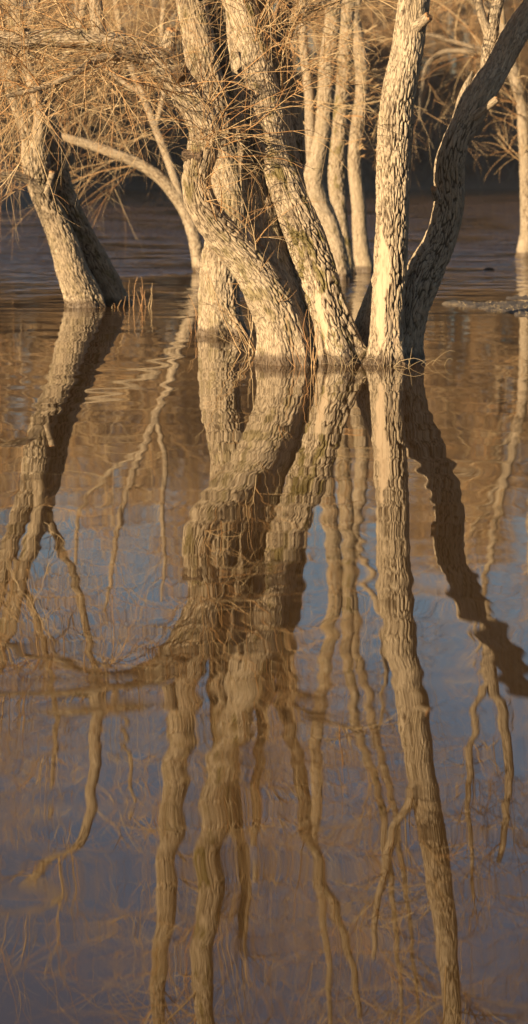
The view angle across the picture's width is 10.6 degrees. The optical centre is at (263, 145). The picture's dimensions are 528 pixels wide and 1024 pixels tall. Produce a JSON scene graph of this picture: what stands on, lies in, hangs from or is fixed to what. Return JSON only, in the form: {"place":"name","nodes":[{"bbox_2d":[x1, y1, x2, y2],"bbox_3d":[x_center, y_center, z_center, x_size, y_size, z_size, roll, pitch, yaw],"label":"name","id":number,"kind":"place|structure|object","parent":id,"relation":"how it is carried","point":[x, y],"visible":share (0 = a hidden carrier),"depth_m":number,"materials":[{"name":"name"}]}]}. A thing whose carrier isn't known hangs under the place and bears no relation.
{"place":"outdoors","nodes":[
{"label":"outdoors","id":0,"kind":"place"},
{"bbox_2d":[0,73,519,210],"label":"ground","id":1,"kind":"structure","parent":0,"point":[25,201],"depth_m":113.19,"materials":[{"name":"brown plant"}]},
{"bbox_2d":[0,2,47,155],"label":"bare tree","id":2,"kind":"object","parent":1,"relation":"on","point":[4,88],"visible":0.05,"depth_m":114.01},
{"bbox_2d":[0,0,68,148],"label":"bare tree","id":3,"kind":"object","parent":1,"relation":"on","point":[21,69],"visible":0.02,"depth_m":117.61,"materials":[{"name":"brown plant"}]},
{"bbox_2d":[19,3,109,131],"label":"bare tree","id":4,"kind":"object","parent":1,"relation":"on","point":[60,50],"visible":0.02,"depth_m":120.31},
{"bbox_2d":[23,0,115,167],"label":"bare tree","id":5,"kind":"object","parent":1,"relation":"on","point":[71,130],"visible":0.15,"depth_m":114.98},
{"bbox_2d":[27,0,154,159],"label":"bare tree","id":6,"kind":"object","parent":1,"relation":"on","point":[92,127],"visible":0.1,"depth_m":116.06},
{"bbox_2d":[73,3,164,176],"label":"bare tree","id":7,"kind":"object","parent":1,"relation":"on","point":[117,109],"visible":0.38,"depth_m":113.72,"materials":[{"name":"brown plant"}]},
{"bbox_2d":[107,0,178,92],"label":"bare tree","id":8,"kind":"object","parent":1,"relation":"on","point":[141,34],"visible":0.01,"depth_m":124.92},
{"bbox_2d":[94,0,208,161],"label":"bare tree","id":9,"kind":"object","parent":1,"relation":"on","point":[147,25],"visible":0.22,"depth_m":114.65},
{"bbox_2d":[106,0,208,146],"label":"bare tree","id":10,"kind":"object","parent":1,"relation":"on","point":[179,49],"visible":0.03,"depth_m":116.58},
{"bbox_2d":[0,8,527,188],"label":"undergrowth","id":11,"kind":"object","parent":1,"relation":"on","point":[440,133],"visible":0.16,"depth_m":113.58,"materials":[{"name":"brown plant"}]},
{"bbox_2d":[271,9,316,100],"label":"bare tree","id":12,"kind":"object","parent":1,"relation":"on","point":[297,60],"visible":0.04,"depth_m":116.80,"materials":[{"name":"brown plant"}]},
{"bbox_2d":[293,0,381,115],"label":"bare tree","id":13,"kind":"object","parent":1,"relation":"on","point":[311,33],"visible":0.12,"depth_m":116.81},
{"bbox_2d":[291,0,387,125],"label":"bare tree","id":14,"kind":"object","parent":1,"relation":"on","point":[371,84],"visible":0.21,"depth_m":114.94,"materials":[{"name":"brown plant"}]},
{"bbox_2d":[291,0,391,127],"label":"bare tree","id":15,"kind":"object","parent":1,"relation":"on","point":[375,72],"visible":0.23,"depth_m":115.02,"materials":[{"name":"brown plant"}]},
{"bbox_2d":[321,0,430,133],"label":"bare tree","id":16,"kind":"object","parent":1,"relation":"on","point":[378,26],"visible":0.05,"depth_m":121.29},
{"bbox_2d":[362,0,393,92],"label":"bare tree","id":17,"kind":"object","parent":1,"relation":"on","point":[380,25],"visible":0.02,"depth_m":122.03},
{"bbox_2d":[367,4,439,112],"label":"bare tree","id":18,"kind":"object","parent":1,"relation":"on","point":[423,51],"visible":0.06,"depth_m":121.51,"materials":[{"name":"brown plant"}]},
{"bbox_2d":[360,0,478,129],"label":"bare tree","id":19,"kind":"object","parent":1,"relation":"on","point":[385,51],"visible":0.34,"depth_m":114.33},
{"bbox_2d":[389,0,480,137],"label":"bare tree","id":20,"kind":"object","parent":1,"relation":"on","point":[445,46],"visible":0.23,"depth_m":116.59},
{"bbox_2d":[433,1,467,72],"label":"bare tree","id":21,"kind":"object","parent":1,"relation":"on","point":[440,32],"visible":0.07,"depth_m":139.96,"materials":[{"name":"brown plant"}]},
{"bbox_2d":[432,0,474,79],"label":"bare tree","id":22,"kind":"object","parent":1,"relation":"on","point":[457,33],"visible":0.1,"depth_m":135.99,"materials":[{"name":"brown plant"}]},
{"bbox_2d":[427,2,508,159],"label":"bare tree","id":23,"kind":"object","parent":1,"relation":"on","point":[469,67],"visible":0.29,"depth_m":114.55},
{"bbox_2d":[449,1,507,70],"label":"bare tree","id":24,"kind":"object","parent":1,"relation":"on","point":[467,30],"visible":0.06,"depth_m":139.11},
{"bbox_2d":[436,0,525,138],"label":"bare tree","id":25,"kind":"object","parent":1,"relation":"on","point":[467,36],"visible":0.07,"depth_m":121.15,"materials":[{"name":"brown plant"}]},
{"bbox_2d":[471,0,527,48],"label":"bare tree","id":26,"kind":"object","parent":1,"relation":"on","point":[510,8],"visible":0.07,"depth_m":124.98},
{"bbox_2d":[480,0,527,156],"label":"bare tree","id":27,"kind":"object","parent":1,"relation":"on","point":[499,93],"visible":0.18,"depth_m":116.29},
{"bbox_2d":[497,0,527,107],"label":"bare tree","id":28,"kind":"object","parent":1,"relation":"on","point":[518,60],"visible":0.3,"depth_m":115.68,"materials":[{"name":"brown plant"}]},
{"bbox_2d":[504,0,527,70],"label":"bare tree","id":29,"kind":"object","parent":1,"relation":"on","point":[512,11],"visible":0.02,"depth_m":124.88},
{"bbox_2d":[2,0,519,72],"label":"sky","id":30,"kind":"structure","parent":0,"point":[23,0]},
{"bbox_2d":[0,189,527,1023],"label":"water","id":31,"kind":"structure","parent":0,"point":[262,693],"depth_m":9.53,"materials":[{"name":"brown liquid"}]},
{"bbox_2d":[0,0,180,307],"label":"willow tree","id":32,"kind":"object","parent":31,"relation":"in","point":[87,274],"visible":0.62,"depth_m":29.74,"materials":[{"name":"brown plant"}]},
{"bbox_2d":[0,0,202,271],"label":"willow tree","id":33,"kind":"object","parent":31,"relation":"in","point":[172,189],"visible":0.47,"depth_m":38.15,"materials":[{"name":"brown plant"}]},
{"bbox_2d":[129,277,151,307],"bbox_3d":[-1.278,1.600,29.916,0.202,0.442,0.256,0,0,32],"label":"reed clump","id":34,"kind":"object","parent":31,"relation":"in","point":[142,296],"visible":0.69,"depth_m":29.88,"materials":[{"name":"brown plant"}]},
{"bbox_2d":[186,296,197,332],"bbox_3d":[-0.610,1.582,25.700,0.187,0.480,0.495,0,0,0],"label":"shoot clump","id":35,"kind":"object","parent":31,"relation":"in","point":[195,315],"visible":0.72,"depth_m":25.73,"materials":[{"name":"brown plant"}]},
{"bbox_2d":[33,0,373,336],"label":"willow tree","id":36,"kind":"object","parent":31,"relation":"in","point":[223,281],"visible":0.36,"depth_m":25.37,"materials":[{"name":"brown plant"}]},
{"bbox_2d":[0,0,444,365],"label":"willow tree","id":37,"kind":"object","parent":31,"relation":"in","point":[280,264],"visible":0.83,"depth_m":22.04,"materials":[{"name":"brown plant"}]},
{"bbox_2d":[189,250,342,353],"bbox_3d":[-0.046,1.321,23.150,1.227,1.002,1.358,0,0,35],"label":"shoot clump","id":38,"kind":"object","parent":31,"relation":"in","point":[238,330],"visible":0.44,"depth_m":23.29,"materials":[{"name":"brown plant"}]},
{"bbox_2d":[280,305,333,367],"bbox_3d":[0.294,1.510,21.689,0.401,0.623,0.470,0,0,24],"label":"shoot clump","id":39,"kind":"object","parent":31,"relation":"in","point":[312,355],"visible":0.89,"depth_m":21.76,"materials":[{"name":"brown plant"}]},
{"bbox_2d":[321,341,371,367],"bbox_3d":[0.628,1.654,21.884,0.474,0.335,0.424,0,0,0],"label":"grass tuft","id":40,"kind":"object","parent":31,"relation":"in","point":[343,360],"visible":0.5,"depth_m":21.85,"materials":[{"name":"beige plant"}]},
{"bbox_2d":[258,0,442,279],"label":"willow tree","id":41,"kind":"object","parent":31,"relation":"in","point":[325,210],"visible":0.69,"depth_m":36.11,"materials":[{"name":"brown plant"}]},
{"bbox_2d":[309,0,420,274],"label":"willow tree","id":42,"kind":"object","parent":31,"relation":"in","point":[336,180],"visible":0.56,"depth_m":37.42,"materials":[{"name":"grey plant"}]},
{"bbox_2d":[296,0,443,272],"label":"willow tree","id":43,"kind":"object","parent":31,"relation":"in","point":[362,258],"visible":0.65,"depth_m":38.12,"materials":[{"name":"grey plant"}]},
{"bbox_2d":[369,334,437,367],"bbox_3d":[0.965,1.629,21.911,0.618,0.445,0.587,0,0,-29],"label":"grass tuft","id":44,"kind":"object","parent":31,"relation":"in","point":[397,359],"visible":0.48,"depth_m":21.91,"materials":[{"name":"brown plant"}]},
{"bbox_2d":[406,347,450,365],"bbox_3d":[1.243,1.719,22.049,0.586,0.348,0.506,0,0,0],"label":"grass tuft","id":45,"kind":"object","parent":31,"relation":"in","point":[429,358],"visible":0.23,"depth_m":21.97,"materials":[{"name":"beige plant"}]},
{"bbox_2d":[350,0,527,256],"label":"willow tree","id":46,"kind":"object","parent":31,"relation":"in","point":[516,84],"visible":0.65,"depth_m":43.43,"materials":[{"name":"brown plant"}]},
{"bbox_2d":[354,0,527,364],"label":"willow tree","id":47,"kind":"object","parent":31,"relation":"in","point":[399,297],"visible":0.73,"depth_m":22.26,"materials":[{"name":"brown plant"}]},
{"bbox_2d":[442,295,527,316],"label":"mud bank","id":48,"kind":"structure","parent":0,"point":[508,305],"depth_m":30.06,"materials":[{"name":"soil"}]}
]}

